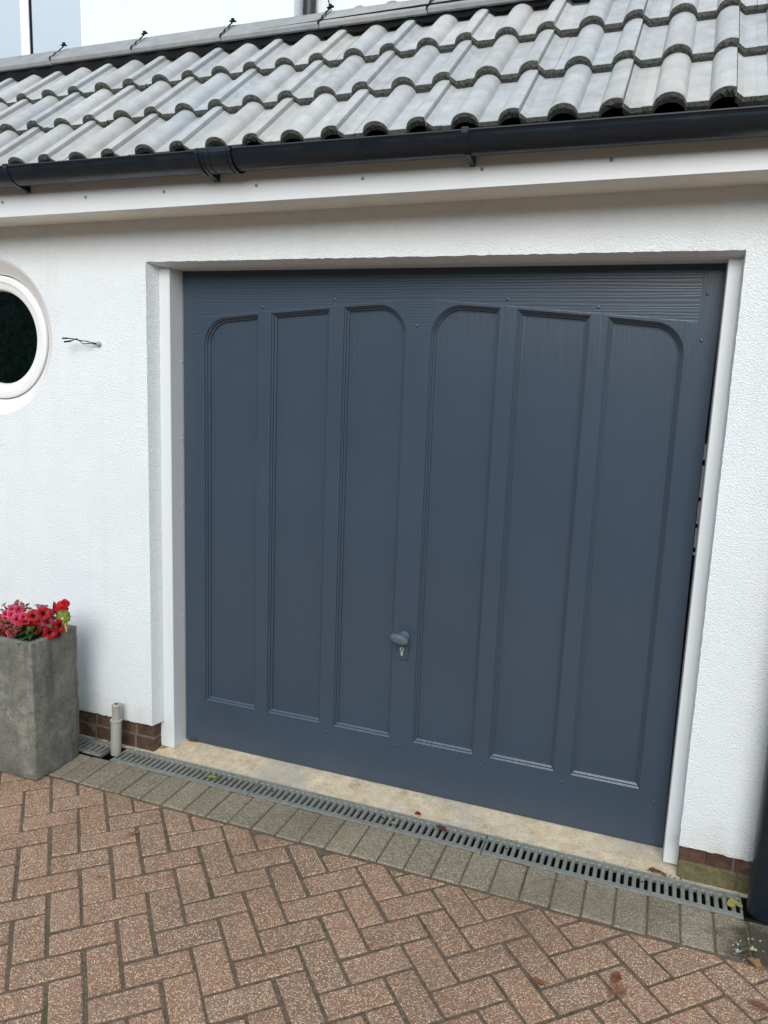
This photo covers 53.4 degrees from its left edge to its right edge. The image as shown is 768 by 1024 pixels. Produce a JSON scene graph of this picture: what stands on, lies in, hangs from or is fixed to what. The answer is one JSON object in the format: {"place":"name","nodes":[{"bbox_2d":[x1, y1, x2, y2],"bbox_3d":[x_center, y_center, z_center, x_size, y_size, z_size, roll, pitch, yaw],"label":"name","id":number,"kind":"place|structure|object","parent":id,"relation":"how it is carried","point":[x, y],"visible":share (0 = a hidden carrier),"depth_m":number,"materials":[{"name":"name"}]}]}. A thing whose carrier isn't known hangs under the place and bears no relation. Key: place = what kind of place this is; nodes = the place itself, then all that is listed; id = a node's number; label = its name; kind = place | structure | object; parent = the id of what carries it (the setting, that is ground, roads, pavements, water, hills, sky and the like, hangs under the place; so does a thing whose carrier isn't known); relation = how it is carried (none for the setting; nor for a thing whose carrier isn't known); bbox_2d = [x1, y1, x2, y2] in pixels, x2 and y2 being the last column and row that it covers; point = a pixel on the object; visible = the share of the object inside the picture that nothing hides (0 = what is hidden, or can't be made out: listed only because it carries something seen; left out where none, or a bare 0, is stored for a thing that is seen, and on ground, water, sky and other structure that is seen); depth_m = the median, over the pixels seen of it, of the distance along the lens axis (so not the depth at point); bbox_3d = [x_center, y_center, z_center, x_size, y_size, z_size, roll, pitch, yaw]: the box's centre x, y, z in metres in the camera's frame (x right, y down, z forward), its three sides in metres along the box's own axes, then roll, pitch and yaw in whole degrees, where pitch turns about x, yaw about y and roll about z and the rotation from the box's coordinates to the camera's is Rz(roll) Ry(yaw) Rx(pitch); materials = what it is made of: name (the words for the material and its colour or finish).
{"place":"outdoors","nodes":[
{"label":"outdoors","id":0,"kind":"place"},
{"bbox_2d":[0,757,767,1023],"bbox_3d":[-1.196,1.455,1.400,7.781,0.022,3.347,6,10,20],"label":"driveway","id":1,"kind":"structure","parent":0,"point":[182,994],"depth_m":2.35,"materials":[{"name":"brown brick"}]},
{"bbox_2d":[90,873,104,875],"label":"fallen leaf","id":2,"kind":"object","parent":1,"relation":"on","point":[98,874],"visible":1,"depth_m":2.60,"materials":[{"name":"beige plant"}]},
{"bbox_2d":[122,830,140,837],"bbox_3d":[-0.939,1.198,2.844,0.072,0.008,0.018,-7,14,-44],"label":"fallen leaf","id":3,"kind":"object","parent":1,"relation":"on","point":[133,832],"visible":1,"depth_m":2.85,"materials":[{"name":"beige plant"}]},
{"bbox_2d":[57,735,763,1015],"bbox_3d":[-0.333,1.298,2.430,3.082,0.008,1.513,6,10,20],"label":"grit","id":4,"kind":"object","parent":1,"relation":"on","point":[516,860],"visible":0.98,"depth_m":2.73,"materials":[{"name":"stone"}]},
{"bbox_2d":[79,747,767,925],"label":"drain channel","id":5,"kind":"object","parent":1,"relation":"on","point":[747,916],"visible":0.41,"depth_m":2.81,"materials":[{"name":"grey metal"}]},
{"bbox_2d":[79,735,110,757],"bbox_3d":[-1.586,1.056,3.596,0.709,0.018,0.118,6,10,20],"label":"drain grate","id":6,"kind":"object","parent":5,"relation":"on","point":[95,747],"visible":0.28,"depth_m":3.50,"materials":[{"name":"grey metal"}]},
{"bbox_2d":[110,702,122,755],"bbox_3d":[-1.209,0.979,3.450,0.058,0.244,0.055,6,10,20],"label":"pipe stub","id":7,"kind":"object","parent":5,"relation":"on","point":[116,719],"visible":1,"depth_m":3.43,"materials":[{"name":"grey plastic"}]},
{"bbox_2d":[110,748,261,794],"bbox_3d":[-0.869,1.129,3.328,0.694,0.018,0.126,6,10,20],"label":"drain grate","id":8,"kind":"object","parent":5,"relation":"on","point":[196,773],"visible":0.99,"depth_m":3.32,"materials":[{"name":"grey metal"}]},
{"bbox_2d":[248,780,487,853],"bbox_3d":[-0.082,1.208,3.044,0.980,0.018,0.126,6,10,20],"label":"drain grate","id":9,"kind":"object","parent":5,"relation":"on","point":[270,791],"visible":1,"depth_m":3.04,"materials":[{"name":"grey metal"}]},
{"bbox_2d":[434,824,446,830],"bbox_3d":[0.218,1.220,2.955,0.060,0.008,0.029,10,13,39],"label":"fallen leaf","id":10,"kind":"object","parent":9,"relation":"on","point":[441,827],"visible":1,"depth_m":2.96,"materials":[{"name":"brown plant"}]},
{"bbox_2d":[481,834,743,919],"bbox_3d":[0.794,1.296,2.728,0.883,0.018,0.126,6,10,20],"label":"drain grate","id":11,"kind":"object","parent":5,"relation":"on","point":[658,880],"visible":1,"depth_m":2.72,"materials":[{"name":"grey metal"}]},
{"bbox_2d":[727,893,742,906],"bbox_3d":[1.183,1.318,2.595,0.052,0.005,0.071,2,10,0],"label":"fallen leaf","id":12,"kind":"object","parent":11,"relation":"on","point":[731,902],"visible":1,"depth_m":2.58,"materials":[{"name":"yellow plant"}]},
{"bbox_2d":[528,976,545,985],"bbox_3d":[0.442,1.356,2.211,0.060,0.008,0.021,9,12,35],"label":"fallen leaf","id":13,"kind":"object","parent":1,"relation":"on","point":[537,980],"visible":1,"depth_m":2.21,"materials":[{"name":"brown plant"}]},
{"bbox_2d":[611,972,621,984],"bbox_3d":[0.678,1.360,2.230,0.032,0.012,0.063,4,10,12],"label":"fallen leaf","id":14,"kind":"object","parent":1,"relation":"on","point":[615,977],"visible":1,"depth_m":2.23,"materials":[{"name":"brown plant"}]},
{"bbox_2d":[609,986,625,994],"bbox_3d":[0.667,1.368,2.186,0.055,0.011,0.033,3,10,7],"label":"fallen leaf","id":15,"kind":"object","parent":1,"relation":"on","point":[618,990],"visible":1,"depth_m":2.19,"materials":[{"name":"brown plant"}]},
{"bbox_2d":[745,956,764,969],"bbox_3d":[1.121,1.362,2.313,0.061,0.012,0.033,8,11,31],"label":"fallen leaf","id":16,"kind":"object","parent":1,"relation":"on","point":[756,962],"visible":1,"depth_m":2.31,"materials":[{"name":"orange plant"}]},
{"bbox_2d":[745,1000,767,1011],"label":"fallen leaf","id":17,"kind":"object","parent":1,"relation":"on","point":[758,1004],"visible":1,"depth_m":2.15,"materials":[{"name":"brown plant"}]},
{"bbox_2d":[48,754,767,966],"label":"path","id":18,"kind":"structure","parent":0,"point":[662,921],"depth_m":2.76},
{"bbox_2d":[0,625,79,780],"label":"planter","id":19,"kind":"object","parent":18,"relation":"on","point":[39,721],"visible":0.94,"depth_m":3.20,"materials":[{"name":"concrete"}]},
{"bbox_2d":[0,599,47,636],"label":"petunia","id":20,"kind":"object","parent":19,"relation":"in","point":[15,613],"visible":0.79,"depth_m":3.18,"materials":[{"name":"pink plant"}]},
{"bbox_2d":[4,607,64,644],"bbox_3d":[-1.502,0.467,3.225,0.306,0.175,0.245,6,10,20],"label":"petunia","id":21,"kind":"object","parent":19,"relation":"in","point":[39,623],"visible":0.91,"depth_m":3.17,"materials":[{"name":"plant"}]},
{"bbox_2d":[52,599,70,631],"bbox_3d":[-1.371,0.457,3.232,0.087,0.170,0.071,2,10,-3],"label":"begonia","id":22,"kind":"object","parent":19,"relation":"in","point":[60,608],"visible":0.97,"depth_m":3.23,"materials":[{"name":"red plant"}]},
{"bbox_2d":[80,734,747,897],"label":"pavement","id":23,"kind":"structure","parent":0,"point":[596,846],"depth_m":3.10,"materials":[{"name":"concrete"}]},
{"bbox_2d":[0,0,767,922],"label":"house","id":24,"kind":"structure","parent":23,"relation":"on","point":[398,418],"depth_m":2.94,"materials":[{"name":"white paint"}]},
{"bbox_2d":[0,275,48,397],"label":"window","id":25,"kind":"structure","parent":24,"relation":"in","point":[24,334],"depth_m":3.46,"materials":[{"name":"white plastic"}]},
{"bbox_2d":[0,0,81,57],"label":"window","id":26,"kind":"structure","parent":24,"relation":"in","point":[27,27],"depth_m":4.52,"materials":[{"name":"glass"}]},
{"bbox_2d":[62,337,101,346],"bbox_3d":[-1.276,-0.717,3.228,0.165,0.035,0.024,1,10,-4],"label":"cable","id":27,"kind":"object","parent":24,"relation":"attached to","point":[98,344],"visible":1,"depth_m":3.22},
{"bbox_2d":[183,263,726,847],"bbox_3d":[0.095,0.119,3.031,2.108,2.127,0.121,6,10,20],"label":"garage door","id":28,"kind":"structure","parent":24,"relation":"in","point":[440,522],"depth_m":3.00,"materials":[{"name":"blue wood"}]},
{"bbox_2d":[647,867,661,872],"bbox_3d":[0.966,1.285,2.741,0.060,0.011,0.028,3,10,5],"label":"fallen leaf","id":29,"kind":"object","parent":23,"relation":"on","point":[652,869],"visible":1,"depth_m":2.75,"materials":[{"name":"brown plant"}]}
]}

